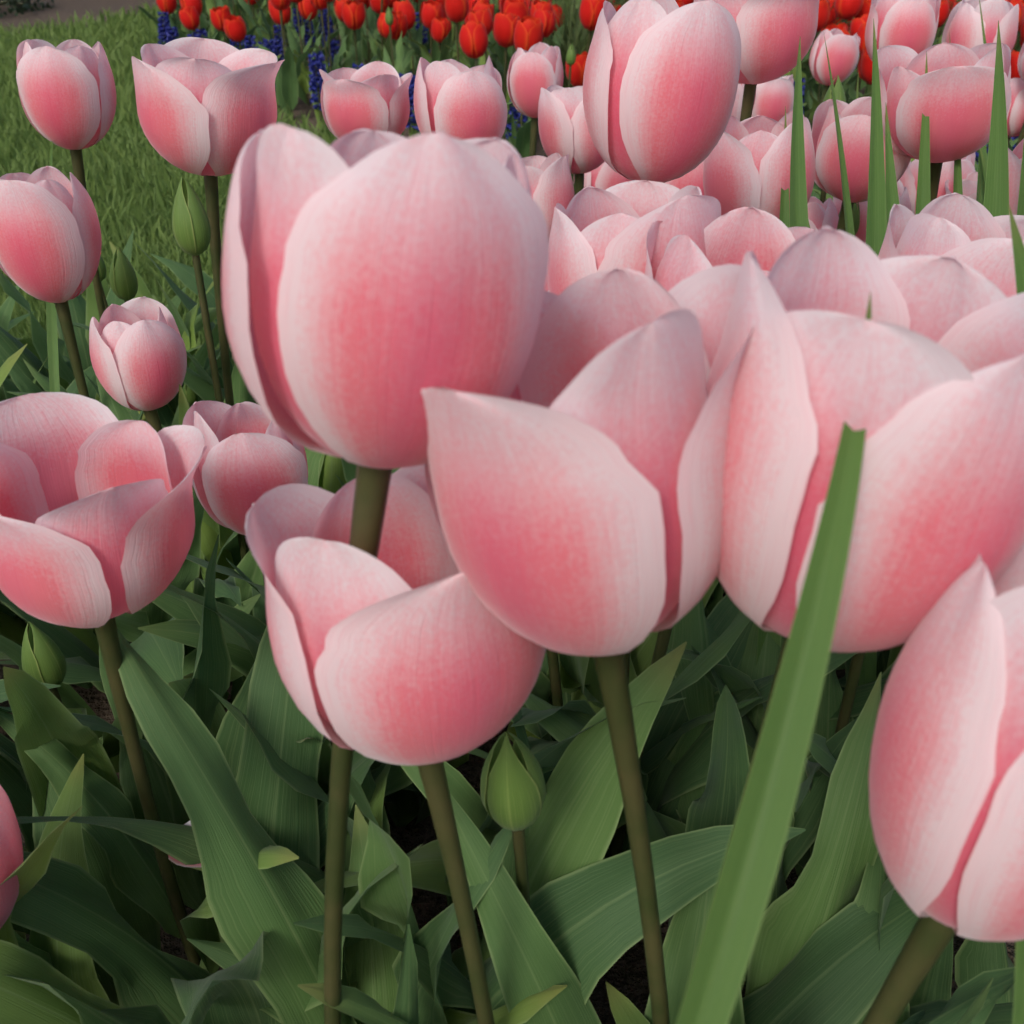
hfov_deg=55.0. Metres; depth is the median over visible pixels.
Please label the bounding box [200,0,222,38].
redbud
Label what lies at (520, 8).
red tulip
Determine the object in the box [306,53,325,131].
blue hyacinth
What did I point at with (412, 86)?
blue hyacinth
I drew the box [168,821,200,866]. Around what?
fallen petal
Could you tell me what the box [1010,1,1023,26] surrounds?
red tulip
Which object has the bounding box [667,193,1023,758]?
pink tulip
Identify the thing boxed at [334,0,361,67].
red tulip
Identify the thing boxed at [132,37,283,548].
pink tulip
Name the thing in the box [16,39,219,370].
pink tulip
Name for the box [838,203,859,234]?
tulip bud
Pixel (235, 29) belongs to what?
red tulip
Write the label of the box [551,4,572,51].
red tulip
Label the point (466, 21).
red tulip
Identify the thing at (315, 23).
red tulip
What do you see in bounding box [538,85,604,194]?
pink tulip
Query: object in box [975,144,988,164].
blue hyacinth
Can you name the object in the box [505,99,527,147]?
blue hyacinth
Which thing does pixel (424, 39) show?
blue hyacinth
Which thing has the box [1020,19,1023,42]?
red tulip
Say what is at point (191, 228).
tulip bud
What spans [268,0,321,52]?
red tulip
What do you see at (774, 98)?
pink tulip
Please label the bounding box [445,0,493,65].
red tulip
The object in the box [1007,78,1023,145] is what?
pink tulip
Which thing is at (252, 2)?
red tulip
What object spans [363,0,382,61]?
red tulip
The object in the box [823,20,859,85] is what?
red tulip
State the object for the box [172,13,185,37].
red tulip
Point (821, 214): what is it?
pink tulip
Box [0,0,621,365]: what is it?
lawn grass
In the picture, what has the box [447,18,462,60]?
red tulip
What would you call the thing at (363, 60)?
red tulip
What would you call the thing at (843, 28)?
red tulip
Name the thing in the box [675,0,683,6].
red tulip
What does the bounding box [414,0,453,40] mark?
red tulip
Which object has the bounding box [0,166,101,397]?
pink tulip
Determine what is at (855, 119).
pink tulip
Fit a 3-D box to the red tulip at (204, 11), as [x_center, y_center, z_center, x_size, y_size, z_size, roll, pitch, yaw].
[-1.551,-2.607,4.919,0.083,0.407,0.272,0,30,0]
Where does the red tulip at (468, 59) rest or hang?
on the ground at (627, 972)
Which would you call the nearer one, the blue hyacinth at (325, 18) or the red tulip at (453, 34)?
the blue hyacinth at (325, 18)
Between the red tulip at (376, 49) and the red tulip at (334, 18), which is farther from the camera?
the red tulip at (334, 18)
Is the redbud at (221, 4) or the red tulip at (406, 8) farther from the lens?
the redbud at (221, 4)
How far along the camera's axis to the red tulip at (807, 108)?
2.69 m
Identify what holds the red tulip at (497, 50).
on the ground at (627, 972)
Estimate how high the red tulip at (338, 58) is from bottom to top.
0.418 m
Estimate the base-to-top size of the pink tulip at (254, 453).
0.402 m
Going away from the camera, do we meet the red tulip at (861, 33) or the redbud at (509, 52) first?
the red tulip at (861, 33)
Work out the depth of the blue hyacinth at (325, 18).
3.84 m
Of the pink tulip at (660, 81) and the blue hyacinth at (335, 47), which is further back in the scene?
the blue hyacinth at (335, 47)
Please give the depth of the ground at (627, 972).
0.77 m
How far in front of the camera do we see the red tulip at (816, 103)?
2.48 m
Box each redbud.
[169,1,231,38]
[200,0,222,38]
[202,0,226,38]
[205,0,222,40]
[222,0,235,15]
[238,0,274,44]
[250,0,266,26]
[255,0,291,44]
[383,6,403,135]
[498,44,516,73]
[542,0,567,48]
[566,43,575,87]
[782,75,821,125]
[867,85,871,96]
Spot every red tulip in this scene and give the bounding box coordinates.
[137,0,178,42]
[169,0,180,15]
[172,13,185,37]
[177,7,210,36]
[178,0,225,41]
[179,6,217,38]
[202,0,209,23]
[202,5,258,48]
[204,0,238,43]
[223,14,280,57]
[226,0,236,14]
[235,0,254,30]
[237,0,257,29]
[245,0,272,34]
[247,0,260,47]
[257,0,316,120]
[261,5,286,38]
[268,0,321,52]
[278,0,342,68]
[284,16,306,59]
[285,0,323,104]
[287,2,295,45]
[289,8,312,33]
[293,0,351,71]
[310,0,361,73]
[313,9,321,47]
[321,1,333,41]
[330,0,339,33]
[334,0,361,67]
[342,0,377,68]
[351,0,367,64]
[356,0,385,60]
[361,6,374,62]
[362,0,399,45]
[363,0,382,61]
[363,0,395,49]
[372,11,407,72]
[375,12,379,23]
[377,11,413,74]
[393,0,422,83]
[402,1,460,66]
[405,0,424,34]
[405,0,435,60]
[406,6,461,58]
[410,0,453,51]
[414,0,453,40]
[420,17,451,62]
[438,0,474,67]
[440,13,496,58]
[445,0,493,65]
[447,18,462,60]
[448,19,463,43]
[451,0,489,64]
[459,21,511,104]
[463,8,506,93]
[487,8,529,118]
[488,0,498,60]
[488,0,506,94]
[492,13,519,142]
[500,0,528,143]
[509,0,552,60]
[513,16,542,157]
[533,8,565,130]
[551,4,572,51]
[566,51,587,181]
[572,0,585,47]
[579,0,607,52]
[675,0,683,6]
[677,0,693,4]
[788,69,857,121]
[792,0,829,87]
[801,0,862,97]
[801,44,812,64]
[803,103,817,116]
[806,23,850,108]
[808,92,871,124]
[812,0,836,81]
[816,22,866,102]
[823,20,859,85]
[833,17,852,29]
[846,49,871,99]
[847,14,868,103]
[848,0,870,103]
[864,83,869,96]
[937,0,949,27]
[937,0,956,43]
[1008,0,1023,30]
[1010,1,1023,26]
[1011,50,1020,78]
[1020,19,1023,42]
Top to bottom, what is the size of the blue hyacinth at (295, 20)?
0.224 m
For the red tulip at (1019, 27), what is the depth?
2.89 m
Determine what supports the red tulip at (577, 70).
on the ground at (627, 972)
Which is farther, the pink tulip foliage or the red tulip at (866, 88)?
the red tulip at (866, 88)
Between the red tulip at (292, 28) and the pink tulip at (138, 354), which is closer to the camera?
the pink tulip at (138, 354)
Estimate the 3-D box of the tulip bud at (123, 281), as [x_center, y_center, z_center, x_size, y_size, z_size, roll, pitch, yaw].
[-0.388,-0.066,0.953,0.098,0.381,0.182,-18,35,-28]
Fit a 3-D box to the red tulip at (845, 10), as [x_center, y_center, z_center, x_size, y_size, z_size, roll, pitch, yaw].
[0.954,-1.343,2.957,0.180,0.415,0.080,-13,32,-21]
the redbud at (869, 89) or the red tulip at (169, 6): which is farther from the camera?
the red tulip at (169, 6)
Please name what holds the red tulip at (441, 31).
on the ground at (627, 972)
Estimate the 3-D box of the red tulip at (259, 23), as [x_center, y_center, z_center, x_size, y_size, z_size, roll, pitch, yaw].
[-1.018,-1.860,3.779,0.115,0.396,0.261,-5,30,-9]
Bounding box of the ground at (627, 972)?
[0,0,1015,1023]
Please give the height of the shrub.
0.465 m
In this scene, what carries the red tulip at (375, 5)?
on the ground at (627, 972)
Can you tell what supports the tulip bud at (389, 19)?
on the ground at (627, 972)
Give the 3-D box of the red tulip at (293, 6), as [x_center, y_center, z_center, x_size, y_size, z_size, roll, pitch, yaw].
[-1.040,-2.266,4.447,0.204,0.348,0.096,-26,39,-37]
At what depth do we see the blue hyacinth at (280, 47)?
3.34 m
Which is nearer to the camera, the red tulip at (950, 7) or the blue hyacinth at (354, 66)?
the blue hyacinth at (354, 66)
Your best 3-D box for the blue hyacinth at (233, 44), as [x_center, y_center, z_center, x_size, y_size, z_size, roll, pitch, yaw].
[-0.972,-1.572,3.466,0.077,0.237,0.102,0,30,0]
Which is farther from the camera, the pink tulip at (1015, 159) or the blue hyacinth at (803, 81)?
the blue hyacinth at (803, 81)
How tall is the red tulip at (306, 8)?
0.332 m
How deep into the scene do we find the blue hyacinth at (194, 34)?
3.44 m
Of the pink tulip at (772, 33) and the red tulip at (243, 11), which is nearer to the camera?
the pink tulip at (772, 33)
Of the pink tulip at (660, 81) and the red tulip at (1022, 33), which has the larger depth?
the red tulip at (1022, 33)
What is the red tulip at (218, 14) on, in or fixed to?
on the ground at (627, 972)
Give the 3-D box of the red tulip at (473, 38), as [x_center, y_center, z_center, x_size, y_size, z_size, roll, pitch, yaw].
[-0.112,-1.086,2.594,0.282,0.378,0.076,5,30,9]
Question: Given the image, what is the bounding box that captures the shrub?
[0,0,53,15]
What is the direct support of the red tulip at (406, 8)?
on the ground at (627, 972)
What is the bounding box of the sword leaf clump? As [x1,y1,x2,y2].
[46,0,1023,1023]
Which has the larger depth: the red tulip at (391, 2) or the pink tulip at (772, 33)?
the red tulip at (391, 2)
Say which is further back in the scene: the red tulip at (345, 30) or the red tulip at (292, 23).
the red tulip at (292, 23)
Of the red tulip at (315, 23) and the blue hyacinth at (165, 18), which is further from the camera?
the red tulip at (315, 23)
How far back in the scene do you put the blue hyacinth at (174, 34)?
3.69 m
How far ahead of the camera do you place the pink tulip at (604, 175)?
1.18 m
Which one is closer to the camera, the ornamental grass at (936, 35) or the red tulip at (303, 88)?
the red tulip at (303, 88)
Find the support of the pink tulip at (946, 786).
on the ground at (627, 972)
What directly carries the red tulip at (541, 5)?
on the ground at (627, 972)
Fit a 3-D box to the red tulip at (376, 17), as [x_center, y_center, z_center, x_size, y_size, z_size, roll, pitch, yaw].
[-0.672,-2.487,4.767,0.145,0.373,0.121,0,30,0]
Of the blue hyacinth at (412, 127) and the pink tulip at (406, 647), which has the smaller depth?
the pink tulip at (406, 647)
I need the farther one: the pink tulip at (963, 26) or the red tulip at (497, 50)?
the red tulip at (497, 50)
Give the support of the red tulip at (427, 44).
on the ground at (627, 972)
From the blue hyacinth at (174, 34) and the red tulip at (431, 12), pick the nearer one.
the red tulip at (431, 12)
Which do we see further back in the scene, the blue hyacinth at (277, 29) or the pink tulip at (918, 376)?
the blue hyacinth at (277, 29)
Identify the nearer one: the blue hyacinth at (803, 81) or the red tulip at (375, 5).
the blue hyacinth at (803, 81)
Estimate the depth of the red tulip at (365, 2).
3.85 m
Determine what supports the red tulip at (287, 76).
on the ground at (627, 972)
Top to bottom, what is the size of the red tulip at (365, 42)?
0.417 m
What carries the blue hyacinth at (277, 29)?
on the ground at (627, 972)
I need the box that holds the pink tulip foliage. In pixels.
[0,138,1017,1023]
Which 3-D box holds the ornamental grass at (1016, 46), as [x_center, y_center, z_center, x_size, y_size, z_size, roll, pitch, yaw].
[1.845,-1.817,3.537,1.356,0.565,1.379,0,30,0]
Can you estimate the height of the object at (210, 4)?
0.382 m
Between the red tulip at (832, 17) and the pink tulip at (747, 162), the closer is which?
the pink tulip at (747, 162)
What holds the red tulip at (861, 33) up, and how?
on the ground at (627, 972)
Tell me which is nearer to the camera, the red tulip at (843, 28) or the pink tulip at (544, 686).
the pink tulip at (544, 686)
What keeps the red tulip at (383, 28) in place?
on the ground at (627, 972)
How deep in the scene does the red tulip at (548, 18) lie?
2.94 m
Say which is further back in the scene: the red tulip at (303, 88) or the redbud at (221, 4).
the redbud at (221, 4)
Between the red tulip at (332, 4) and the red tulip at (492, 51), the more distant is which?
the red tulip at (332, 4)
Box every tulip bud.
[0,622,123,851]
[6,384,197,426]
[23,247,137,392]
[76,256,213,415]
[138,176,247,579]
[293,731,545,1008]
[820,76,845,202]
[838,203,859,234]
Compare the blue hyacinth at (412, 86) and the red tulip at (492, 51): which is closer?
the blue hyacinth at (412, 86)
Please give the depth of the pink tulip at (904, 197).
0.96 m
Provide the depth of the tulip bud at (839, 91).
0.95 m
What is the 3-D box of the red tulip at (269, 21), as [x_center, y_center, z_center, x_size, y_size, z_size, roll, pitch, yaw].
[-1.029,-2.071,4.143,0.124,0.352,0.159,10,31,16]
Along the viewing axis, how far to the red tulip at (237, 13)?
4.32 m
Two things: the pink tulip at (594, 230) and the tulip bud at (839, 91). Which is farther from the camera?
the tulip bud at (839, 91)
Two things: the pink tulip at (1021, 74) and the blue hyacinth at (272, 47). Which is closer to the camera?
the pink tulip at (1021, 74)
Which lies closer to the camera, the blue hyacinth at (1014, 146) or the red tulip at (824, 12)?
the blue hyacinth at (1014, 146)
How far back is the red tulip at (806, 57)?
3.11 m
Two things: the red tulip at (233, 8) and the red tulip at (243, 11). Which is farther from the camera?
the red tulip at (233, 8)
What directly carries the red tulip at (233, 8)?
on the ground at (627, 972)
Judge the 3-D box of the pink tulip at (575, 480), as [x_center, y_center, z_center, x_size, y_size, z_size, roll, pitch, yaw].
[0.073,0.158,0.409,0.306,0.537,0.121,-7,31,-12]
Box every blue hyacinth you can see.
[158,12,178,39]
[158,22,170,44]
[158,26,178,44]
[187,32,199,37]
[196,28,207,37]
[230,40,242,49]
[243,35,257,48]
[263,38,282,107]
[271,39,283,65]
[274,25,287,57]
[293,9,306,42]
[301,51,327,103]
[303,18,321,53]
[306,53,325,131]
[315,8,337,41]
[317,15,338,63]
[327,40,339,65]
[352,63,363,69]
[399,72,419,137]
[410,84,420,134]
[415,12,429,52]
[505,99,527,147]
[793,77,811,125]
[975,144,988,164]
[1011,136,1018,149]
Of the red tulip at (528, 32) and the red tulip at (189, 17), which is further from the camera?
the red tulip at (189, 17)
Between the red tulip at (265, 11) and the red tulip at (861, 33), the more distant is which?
the red tulip at (265, 11)
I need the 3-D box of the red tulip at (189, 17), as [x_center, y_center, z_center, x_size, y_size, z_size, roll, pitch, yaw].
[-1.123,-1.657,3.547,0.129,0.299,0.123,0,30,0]
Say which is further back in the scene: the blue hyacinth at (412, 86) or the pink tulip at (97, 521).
the blue hyacinth at (412, 86)
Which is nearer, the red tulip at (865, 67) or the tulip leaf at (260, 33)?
the red tulip at (865, 67)
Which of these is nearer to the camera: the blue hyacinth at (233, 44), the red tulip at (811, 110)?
the red tulip at (811, 110)
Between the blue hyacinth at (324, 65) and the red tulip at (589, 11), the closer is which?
the red tulip at (589, 11)
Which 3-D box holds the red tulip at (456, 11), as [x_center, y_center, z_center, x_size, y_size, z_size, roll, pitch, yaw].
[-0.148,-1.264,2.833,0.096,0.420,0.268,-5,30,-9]
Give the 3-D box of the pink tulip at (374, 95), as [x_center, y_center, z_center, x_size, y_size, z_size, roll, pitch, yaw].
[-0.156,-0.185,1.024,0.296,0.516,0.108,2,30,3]
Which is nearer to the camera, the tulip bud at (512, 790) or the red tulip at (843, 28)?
the tulip bud at (512, 790)
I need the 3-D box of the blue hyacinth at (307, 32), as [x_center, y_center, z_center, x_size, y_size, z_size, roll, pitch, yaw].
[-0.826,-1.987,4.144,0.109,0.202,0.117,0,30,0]
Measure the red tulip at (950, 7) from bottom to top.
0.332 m
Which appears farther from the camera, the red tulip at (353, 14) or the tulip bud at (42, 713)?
the red tulip at (353, 14)
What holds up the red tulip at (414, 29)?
on the ground at (627, 972)
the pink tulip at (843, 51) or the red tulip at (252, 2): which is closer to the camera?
the pink tulip at (843, 51)
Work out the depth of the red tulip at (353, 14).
3.25 m
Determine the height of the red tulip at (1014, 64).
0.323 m
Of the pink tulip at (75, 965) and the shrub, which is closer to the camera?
the pink tulip at (75, 965)
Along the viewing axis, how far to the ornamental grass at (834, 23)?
3.31 m
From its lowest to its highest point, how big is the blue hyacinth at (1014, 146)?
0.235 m
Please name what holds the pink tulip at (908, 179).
on the ground at (627, 972)
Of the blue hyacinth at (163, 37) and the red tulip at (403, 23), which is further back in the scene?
the blue hyacinth at (163, 37)
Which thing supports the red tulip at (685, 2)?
on the ground at (627, 972)
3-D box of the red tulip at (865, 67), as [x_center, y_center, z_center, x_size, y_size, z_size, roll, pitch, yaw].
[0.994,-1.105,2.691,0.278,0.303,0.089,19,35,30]
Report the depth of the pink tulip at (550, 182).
0.85 m
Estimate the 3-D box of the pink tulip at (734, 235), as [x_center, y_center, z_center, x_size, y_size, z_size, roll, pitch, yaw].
[0.062,0.092,0.555,0.410,0.506,0.149,-16,34,-25]
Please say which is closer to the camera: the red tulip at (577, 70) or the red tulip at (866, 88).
the red tulip at (577, 70)
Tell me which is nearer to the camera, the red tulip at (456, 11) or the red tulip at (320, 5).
the red tulip at (456, 11)
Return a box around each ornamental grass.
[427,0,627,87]
[804,0,958,72]
[934,0,961,42]
[937,0,1020,50]
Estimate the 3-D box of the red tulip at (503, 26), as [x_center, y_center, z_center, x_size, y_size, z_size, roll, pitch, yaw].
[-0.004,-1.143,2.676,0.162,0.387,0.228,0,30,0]
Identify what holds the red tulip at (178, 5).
on the ground at (627, 972)
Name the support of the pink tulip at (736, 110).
on the ground at (627, 972)
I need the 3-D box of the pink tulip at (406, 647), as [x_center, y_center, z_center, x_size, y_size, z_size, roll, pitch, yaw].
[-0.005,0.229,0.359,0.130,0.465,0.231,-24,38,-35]
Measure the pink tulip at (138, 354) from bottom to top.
0.387 m
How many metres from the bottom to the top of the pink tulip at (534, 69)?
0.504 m
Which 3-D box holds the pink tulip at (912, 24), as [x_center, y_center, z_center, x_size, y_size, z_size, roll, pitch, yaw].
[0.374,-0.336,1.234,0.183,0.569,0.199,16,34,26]
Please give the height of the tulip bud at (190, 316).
0.359 m
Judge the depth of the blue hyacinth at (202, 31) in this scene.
3.66 m
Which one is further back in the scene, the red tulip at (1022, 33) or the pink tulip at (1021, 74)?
the red tulip at (1022, 33)
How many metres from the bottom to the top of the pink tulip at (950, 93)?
0.548 m
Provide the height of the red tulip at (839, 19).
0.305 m
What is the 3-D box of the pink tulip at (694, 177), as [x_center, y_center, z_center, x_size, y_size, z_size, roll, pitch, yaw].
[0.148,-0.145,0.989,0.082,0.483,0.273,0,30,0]
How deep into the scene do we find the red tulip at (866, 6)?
3.08 m
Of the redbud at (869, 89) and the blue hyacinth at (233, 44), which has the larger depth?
the blue hyacinth at (233, 44)
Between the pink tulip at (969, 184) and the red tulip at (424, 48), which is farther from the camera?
the red tulip at (424, 48)
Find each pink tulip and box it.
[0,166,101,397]
[0,392,374,973]
[0,401,412,870]
[0,754,109,1000]
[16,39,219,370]
[89,296,324,709]
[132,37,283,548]
[221,123,566,1023]
[245,464,545,1023]
[298,226,1023,1023]
[314,207,815,896]
[319,61,412,138]
[414,56,506,139]
[421,264,1014,1023]
[507,42,563,155]
[510,269,570,740]
[522,153,574,239]
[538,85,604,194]
[545,0,740,708]
[548,180,858,833]
[584,162,632,189]
[665,161,703,194]
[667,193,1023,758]
[694,0,818,121]
[703,109,815,612]
[731,84,755,120]
[752,75,826,199]
[808,196,838,229]
[809,28,860,104]
[811,97,910,231]
[833,180,911,243]
[862,545,1023,1023]
[865,0,940,59]
[877,42,1011,201]
[899,153,975,214]
[941,0,1018,51]
[945,172,977,199]
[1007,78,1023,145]
[1008,139,1023,214]
[1016,43,1023,145]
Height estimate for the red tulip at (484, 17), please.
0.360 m
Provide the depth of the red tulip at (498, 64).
3.14 m
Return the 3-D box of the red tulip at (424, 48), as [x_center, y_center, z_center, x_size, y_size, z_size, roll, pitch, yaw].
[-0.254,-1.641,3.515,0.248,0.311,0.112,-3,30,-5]
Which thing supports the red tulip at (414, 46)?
on the ground at (627, 972)
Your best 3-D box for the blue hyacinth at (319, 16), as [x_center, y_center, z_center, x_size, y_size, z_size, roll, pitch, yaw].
[-0.812,-2.135,4.381,0.135,0.193,0.059,-5,30,-8]
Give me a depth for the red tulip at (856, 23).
2.79 m
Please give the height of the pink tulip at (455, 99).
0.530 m
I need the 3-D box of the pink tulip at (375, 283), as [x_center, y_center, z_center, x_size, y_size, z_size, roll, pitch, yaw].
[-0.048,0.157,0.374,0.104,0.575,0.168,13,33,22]
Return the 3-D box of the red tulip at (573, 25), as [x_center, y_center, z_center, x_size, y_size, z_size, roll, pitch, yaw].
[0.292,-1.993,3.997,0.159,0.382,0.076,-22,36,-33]
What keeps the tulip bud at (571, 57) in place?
on the ground at (627, 972)
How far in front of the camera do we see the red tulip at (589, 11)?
2.58 m
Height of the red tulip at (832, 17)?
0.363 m
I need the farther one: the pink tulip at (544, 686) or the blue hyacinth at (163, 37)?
the blue hyacinth at (163, 37)
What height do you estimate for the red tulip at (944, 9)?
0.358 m
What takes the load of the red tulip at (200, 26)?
on the ground at (627, 972)

